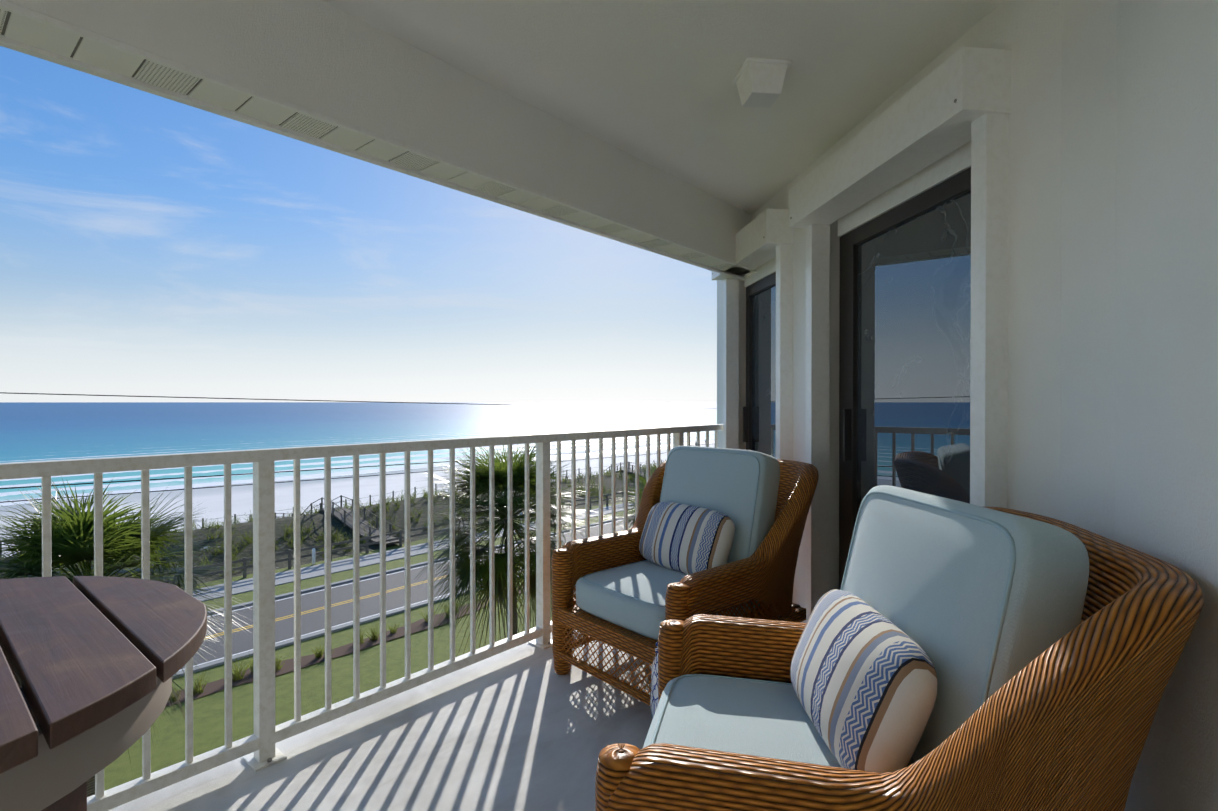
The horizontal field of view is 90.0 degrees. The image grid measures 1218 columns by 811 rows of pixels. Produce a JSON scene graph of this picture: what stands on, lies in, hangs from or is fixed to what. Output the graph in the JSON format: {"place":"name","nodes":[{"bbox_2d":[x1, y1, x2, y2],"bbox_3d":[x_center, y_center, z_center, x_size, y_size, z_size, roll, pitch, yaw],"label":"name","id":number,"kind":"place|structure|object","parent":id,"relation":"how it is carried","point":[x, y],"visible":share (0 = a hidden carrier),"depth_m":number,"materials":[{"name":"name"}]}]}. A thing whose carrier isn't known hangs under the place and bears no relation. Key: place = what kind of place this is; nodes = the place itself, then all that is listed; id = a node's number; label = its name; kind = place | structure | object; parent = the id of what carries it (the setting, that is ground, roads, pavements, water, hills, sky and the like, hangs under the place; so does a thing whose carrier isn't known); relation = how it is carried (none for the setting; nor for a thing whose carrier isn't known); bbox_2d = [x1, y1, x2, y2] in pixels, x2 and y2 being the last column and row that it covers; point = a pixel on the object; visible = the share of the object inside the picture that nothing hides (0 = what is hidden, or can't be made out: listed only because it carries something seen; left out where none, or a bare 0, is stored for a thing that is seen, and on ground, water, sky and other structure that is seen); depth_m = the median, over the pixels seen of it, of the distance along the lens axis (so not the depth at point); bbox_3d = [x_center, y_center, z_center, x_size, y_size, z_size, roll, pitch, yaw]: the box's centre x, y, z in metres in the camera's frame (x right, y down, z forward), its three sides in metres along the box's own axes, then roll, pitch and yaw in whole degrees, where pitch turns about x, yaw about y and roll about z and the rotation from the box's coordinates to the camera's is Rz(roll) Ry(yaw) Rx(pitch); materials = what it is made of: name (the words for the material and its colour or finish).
{"place":"outdoors","nodes":[
{"label":"outdoors","id":0,"kind":"place"},
{"bbox_2d":[0,440,714,790],"bbox_3d":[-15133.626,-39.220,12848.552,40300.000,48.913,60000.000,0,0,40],"label":"terrain","id":1,"kind":"structure","parent":0,"point":[168,748],"depth_m":34.44,"materials":[{"name":"green plant"}]},
{"bbox_2d":[0,479,251,796],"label":"sabal palm","id":2,"kind":"object","parent":1,"relation":"on","point":[72,536],"visible":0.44,"depth_m":13.84,"materials":[{"name":"green plant"}]},
{"bbox_2d":[3,467,643,557],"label":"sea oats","id":3,"kind":"object","parent":1,"relation":"on","point":[443,490],"visible":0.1,"depth_m":55.01,"materials":[{"name":"plant"}]},
{"bbox_2d":[249,495,403,544],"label":"dune walkover","id":4,"kind":"object","parent":1,"relation":"on","point":[345,513],"visible":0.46,"depth_m":44.29,"materials":[{"name":"wood"}]},
{"bbox_2d":[0,460,661,556],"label":"fence","id":5,"kind":"object","parent":1,"relation":"on","point":[370,496],"visible":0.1,"depth_m":51.05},
{"bbox_2d":[0,460,665,584],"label":"bushes","id":6,"kind":"object","parent":1,"relation":"on","point":[291,530],"visible":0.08,"depth_m":41.97,"materials":[{"name":"green plant"}]},
{"bbox_2d":[0,392,705,502],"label":"power lines and poles","id":7,"kind":"object","parent":1,"relation":"on","point":[280,471],"visible":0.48,"depth_m":21.74,"materials":[{"name":"black"}]},
{"bbox_2d":[165,580,551,706],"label":"mulch beds","id":8,"kind":"object","parent":1,"relation":"on","point":[288,665],"visible":0.1,"depth_m":23.45,"materials":[{"name":"brown soil"}]},
{"bbox_2d":[169,578,551,701],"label":"ornamental grasses","id":9,"kind":"object","parent":1,"relation":"on","point":[239,676],"visible":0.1,"depth_m":22.26,"materials":[{"name":"green plant"}]},
{"bbox_2d":[136,489,634,587],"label":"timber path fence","id":10,"kind":"object","parent":1,"relation":"on","point":[244,560],"visible":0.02,"depth_m":37.99,"materials":[{"name":"wood"}]},
{"bbox_2d":[172,503,634,678],"bbox_3d":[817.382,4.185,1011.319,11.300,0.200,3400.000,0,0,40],"label":"sidewalk and kerbs","id":11,"kind":"structure","parent":1,"relation":"on","point":[308,572],"depth_m":33.96,"materials":[{"name":"concrete"}]},
{"bbox_2d":[312,513,521,564],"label":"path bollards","id":12,"kind":"object","parent":1,"relation":"on","point":[313,556],"visible":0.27,"depth_m":36.63,"materials":[{"name":"white paint"}]},
{"bbox_2d":[402,433,607,654],"bbox_3d":[-3.600,5.202,21.667,7.382,9.045,7.488,0,0,-8],"label":"sabal palm","id":13,"kind":"object","parent":1,"relation":"on","point":[462,565],"visible":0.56,"depth_m":20.45,"materials":[{"name":"green plant"}]},
{"bbox_2d":[550,462,652,480],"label":"dune walkover","id":14,"kind":"object","parent":1,"relation":"on","point":[632,471],"visible":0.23,"depth_m":73.80,"materials":[{"name":"wood"}]},
{"bbox_2d":[591,462,656,531],"bbox_3d":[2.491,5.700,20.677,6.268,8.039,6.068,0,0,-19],"label":"parking lot","id":15,"kind":"structure","parent":1,"relation":"on","point":[632,502],"depth_m":20.74,"materials":[{"name":"grey asphalt"}]},
{"bbox_2d":[623,482,645,529],"bbox_3d":[2.848,6.461,31.312,4.908,6.382,5.166,0,0,40],"label":"sabal palm","id":16,"kind":"object","parent":1,"relation":"on","point":[633,509],"depth_m":31.85,"materials":[{"name":"green plant"}]},
{"bbox_2d":[0,402,716,505],"bbox_3d":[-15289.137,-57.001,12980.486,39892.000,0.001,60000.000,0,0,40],"label":"sea water","id":17,"kind":"structure","parent":0,"point":[37,431],"depth_m":344.12,"materials":[{"name":"blue liquid"}]},
{"bbox_2d":[0,46,716,401],"label":"sky","id":18,"kind":"structure","parent":0,"point":[151,244],"materials":[{"name":"blue"}]},
{"bbox_2d":[108,630,651,810],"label":"balcony floor","id":19,"kind":"structure","parent":0,"point":[524,727],"depth_m":2.15,"materials":[{"name":"grey concrete"}]},
{"bbox_2d":[0,576,206,810],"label":"table","id":20,"kind":"object","parent":19,"relation":"on","point":[90,666],"visible":1,"depth_m":0.78,"materials":[{"name":"brown wood"}]},
{"bbox_2d":[0,424,722,810],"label":"balcony railing","id":21,"kind":"object","parent":19,"relation":"on","point":[264,738],"visible":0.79,"depth_m":2.26,"materials":[{"name":"white metal"}]},
{"bbox_2d":[650,642,708,719],"bbox_3d":[0.292,0.991,2.041,0.310,0.460,0.310,0,0,40],"label":"ceramic garden stool","id":22,"kind":"object","parent":19,"relation":"on","point":[654,692],"depth_m":2.00,"materials":[{"name":"ceramic"}]},
{"bbox_2d":[552,446,818,704],"bbox_3d":[0.372,0.710,2.818,1.029,1.013,0.958,0,0,-41],"label":"wicker chair","id":23,"kind":"object","parent":19,"relation":"on","point":[715,531],"visible":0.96,"depth_m":2.68,"materials":[{"name":"wicker"}]},
{"bbox_2d":[595,485,1203,810],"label":"wicker chair","id":24,"kind":"object","parent":19,"relation":"on","point":[936,653],"visible":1,"depth_m":1.14,"materials":[{"name":"wicker"}]},
{"bbox_2d":[178,517,632,671],"bbox_3d":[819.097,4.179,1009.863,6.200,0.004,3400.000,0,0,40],"label":"coast road","id":25,"kind":"structure","parent":0,"point":[313,611],"depth_m":29.26,"materials":[{"name":"grey asphalt"}]},
{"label":"condo building","id":26,"kind":"structure","parent":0},
{"bbox_2d":[717,0,1217,810],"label":"balcony walls","id":27,"kind":"structure","parent":26,"relation":"attached to","point":[1113,274],"depth_m":1.43,"materials":[{"name":"white paint"}]},
{"bbox_2d":[5,0,1002,269],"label":"ceiling","id":28,"kind":"structure","parent":27,"relation":"on","point":[635,112],"depth_m":2.17,"materials":[{"name":"white paint"}]},
{"bbox_2d":[0,0,756,280],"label":"soffit vinyl panels","id":29,"kind":"object","parent":28,"relation":"attached to","point":[39,35],"visible":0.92,"depth_m":1.88,"materials":[{"name":"white plastic"}]},
{"bbox_2d":[732,57,791,107],"bbox_3d":[0.569,-1.195,2.276,0.170,0.110,0.170,0,0,-7],"label":"ceiling light","id":30,"kind":"object","parent":28,"relation":"attached to","point":[759,82],"visible":1,"depth_m":2.22,"materials":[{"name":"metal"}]},
{"bbox_2d":[712,209,793,615],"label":"sliding door","id":31,"kind":"structure","parent":27,"relation":"in","point":[764,241],"depth_m":3.95,"materials":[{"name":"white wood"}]},
{"bbox_2d":[789,46,1011,622],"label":"sliding door","id":32,"kind":"structure","parent":27,"relation":"in","point":[908,190],"depth_m":2.38,"materials":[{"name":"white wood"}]}
]}

